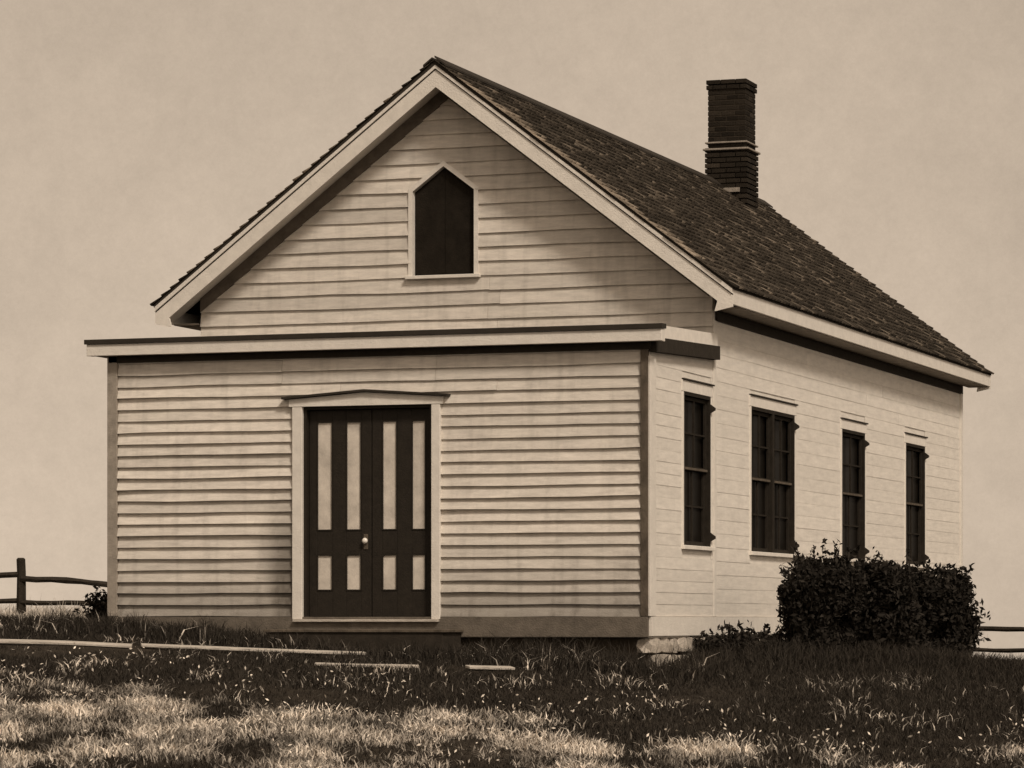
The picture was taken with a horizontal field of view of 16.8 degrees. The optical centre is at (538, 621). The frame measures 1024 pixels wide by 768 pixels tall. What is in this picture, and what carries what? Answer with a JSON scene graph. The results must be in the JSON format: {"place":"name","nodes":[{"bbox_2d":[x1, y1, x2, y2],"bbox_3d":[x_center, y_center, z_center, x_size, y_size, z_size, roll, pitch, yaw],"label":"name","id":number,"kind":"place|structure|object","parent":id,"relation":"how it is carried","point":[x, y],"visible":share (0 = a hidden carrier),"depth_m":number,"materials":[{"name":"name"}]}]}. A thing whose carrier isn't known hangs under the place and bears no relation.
{"place":"outdoors","nodes":[
{"label":"outdoors","id":0,"kind":"place"},
{"bbox_2d":[0,605,1023,767],"bbox_3d":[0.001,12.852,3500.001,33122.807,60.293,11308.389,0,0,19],"label":"ground","id":1,"kind":"structure","parent":0,"point":[138,648],"depth_m":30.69,"materials":[{"name":"black plant"}]},
{"bbox_2d":[0,593,91,619],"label":"pale brush","id":2,"kind":"object","parent":1,"relation":"on","point":[39,611],"visible":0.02,"depth_m":50.02,"materials":[{"name":"beige plant"}]},
{"bbox_2d":[0,558,106,615],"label":"split rail fence","id":3,"kind":"object","parent":1,"relation":"on","point":[21,601],"visible":0.52,"depth_m":49.94,"materials":[{"name":"brown wood"}]},
{"bbox_2d":[0,639,131,647],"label":"plank","id":4,"kind":"object","parent":1,"relation":"on","point":[61,642],"visible":0.99,"depth_m":34.52,"materials":[{"name":"beige wood"}]},
{"bbox_2d":[74,585,106,618],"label":"shrub","id":5,"kind":"object","parent":1,"relation":"on","point":[96,604],"visible":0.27,"depth_m":41.35,"materials":[{"name":"black plant"}]},
{"bbox_2d":[141,643,365,654],"bbox_3d":[-2.863,0.280,34.951,2.266,0.034,0.120,2,5,-10],"label":"plank","id":6,"kind":"object","parent":1,"relation":"on","point":[223,648],"visible":0.98,"depth_m":34.88,"materials":[{"name":"beige wood"}]},
{"bbox_2d":[264,629,463,656],"bbox_3d":[-1.808,0.314,35.873,2.000,0.465,0.560,0,0,19],"label":"wooden step","id":7,"kind":"object","parent":1,"relation":"on","point":[371,638],"visible":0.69,"depth_m":35.56,"materials":[{"name":"paint"}]},
{"bbox_2d":[315,662,418,667],"bbox_3d":[-1.676,0.429,33.926,1.018,0.032,0.120,2,4,-3],"label":"plank","id":8,"kind":"object","parent":1,"relation":"on","point":[392,666],"visible":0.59,"depth_m":33.89,"materials":[{"name":"beige wood"}]},
{"bbox_2d":[465,665,514,669],"bbox_3d":[-0.473,0.452,34.101,0.486,0.032,0.120,2,6,-24],"label":"plank","id":9,"kind":"object","parent":1,"relation":"on","point":[487,667],"visible":1,"depth_m":34.05,"materials":[{"name":"beige wood"}]},
{"bbox_2d":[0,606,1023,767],"bbox_3d":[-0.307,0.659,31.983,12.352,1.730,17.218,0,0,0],"label":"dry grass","id":10,"kind":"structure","parent":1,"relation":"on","point":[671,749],"depth_m":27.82,"materials":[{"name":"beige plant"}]},
{"bbox_2d":[1,642,1023,767],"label":"seed heads","id":11,"kind":"object","parent":1,"relation":"on","point":[501,732],"visible":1,"depth_m":28.59,"materials":[{"name":"beige plant"}]},
{"bbox_2d":[84,55,993,665],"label":"schoolhouse","id":12,"kind":"structure","parent":1,"relation":"on","point":[470,353],"depth_m":37.28,"materials":[{"name":"white paint"}]},
{"bbox_2d":[309,408,429,616],"bbox_3d":[-1.759,-1.134,36.262,1.380,2.180,0.114,0,0,19],"label":"door","id":13,"kind":"structure","parent":12,"relation":"in","point":[369,469],"depth_m":36.26,"materials":[{"name":"paint"}]},
{"bbox_2d":[405,161,480,279],"bbox_3d":[-1.045,-4.451,38.455,0.875,1.305,0.150,0,0,19],"label":"window","id":14,"kind":"structure","parent":12,"relation":"in","point":[443,206],"depth_m":38.49,"materials":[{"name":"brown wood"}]},
{"bbox_2d":[681,378,715,550],"bbox_3d":[1.674,-1.655,36.872,0.155,1.793,1.180,0,0,19],"label":"window","id":15,"kind":"structure","parent":12,"relation":"in","point":[697,408],"depth_m":37.10,"materials":[{"name":"black glass"}]},
{"bbox_2d":[749,394,798,557],"bbox_3d":[2.682,-1.648,39.824,0.155,1.808,2.080,0,0,19],"label":"window","id":16,"kind":"structure","parent":12,"relation":"in","point":[773,426],"depth_m":39.79,"materials":[{"name":"black glass"}]},
{"bbox_2d":[840,417,868,562],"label":"window","id":17,"kind":"structure","parent":12,"relation":"in","point":[853,443],"depth_m":43.74,"materials":[{"name":"black glass"}]},
{"bbox_2d":[904,432,928,568],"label":"window","id":18,"kind":"structure","parent":12,"relation":"in","point":[915,445],"depth_m":47.10,"materials":[{"name":"black glass"}]},
{"bbox_2d":[688,620,786,657],"bbox_3d":[2.024,0.240,36.608,0.903,0.534,1.146,0,0,-34],"label":"shrub","id":19,"kind":"object","parent":1,"relation":"on","point":[713,641],"visible":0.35,"depth_m":36.45,"materials":[{"name":"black plant"}]},
{"bbox_2d":[731,620,792,645],"bbox_3d":[2.413,0.234,37.188,0.885,0.516,0.798,0,0,19],"label":"shrub","id":20,"kind":"object","parent":1,"relation":"on","point":[764,626],"visible":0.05,"depth_m":37.08,"materials":[{"name":"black plant"}]},
{"bbox_2d":[772,538,873,656],"bbox_3d":[3.034,-0.181,37.016,1.104,1.434,1.148,0,0,19],"label":"shrub","id":21,"kind":"object","parent":1,"relation":"on","point":[816,598],"visible":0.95,"depth_m":36.71,"materials":[{"name":"black plant"}]},
{"bbox_2d":[834,547,939,653],"bbox_3d":[3.652,-0.133,37.337,1.307,1.351,1.181,0,0,19],"label":"shrub","id":22,"kind":"object","parent":1,"relation":"on","point":[892,613],"visible":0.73,"depth_m":36.95,"materials":[{"name":"black plant"}]},
{"bbox_2d":[913,558,990,654],"bbox_3d":[4.350,-0.064,37.763,1.110,1.265,1.085,0,0,19],"label":"shrub","id":23,"kind":"object","parent":1,"relation":"on","point":[946,598],"visible":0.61,"depth_m":37.49,"materials":[{"name":"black plant"}]},
{"bbox_2d":[974,626,1023,659],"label":"split rail fence","id":24,"kind":"object","parent":1,"relation":"on","point":[1005,629],"visible":0.36,"depth_m":51.64,"materials":[{"name":"brown wood"}]},
{"bbox_2d":[0,0,1023,658],"label":"sky","id":25,"kind":"structure","parent":0,"point":[137,137],"materials":[{"name":"beige"}]}
]}

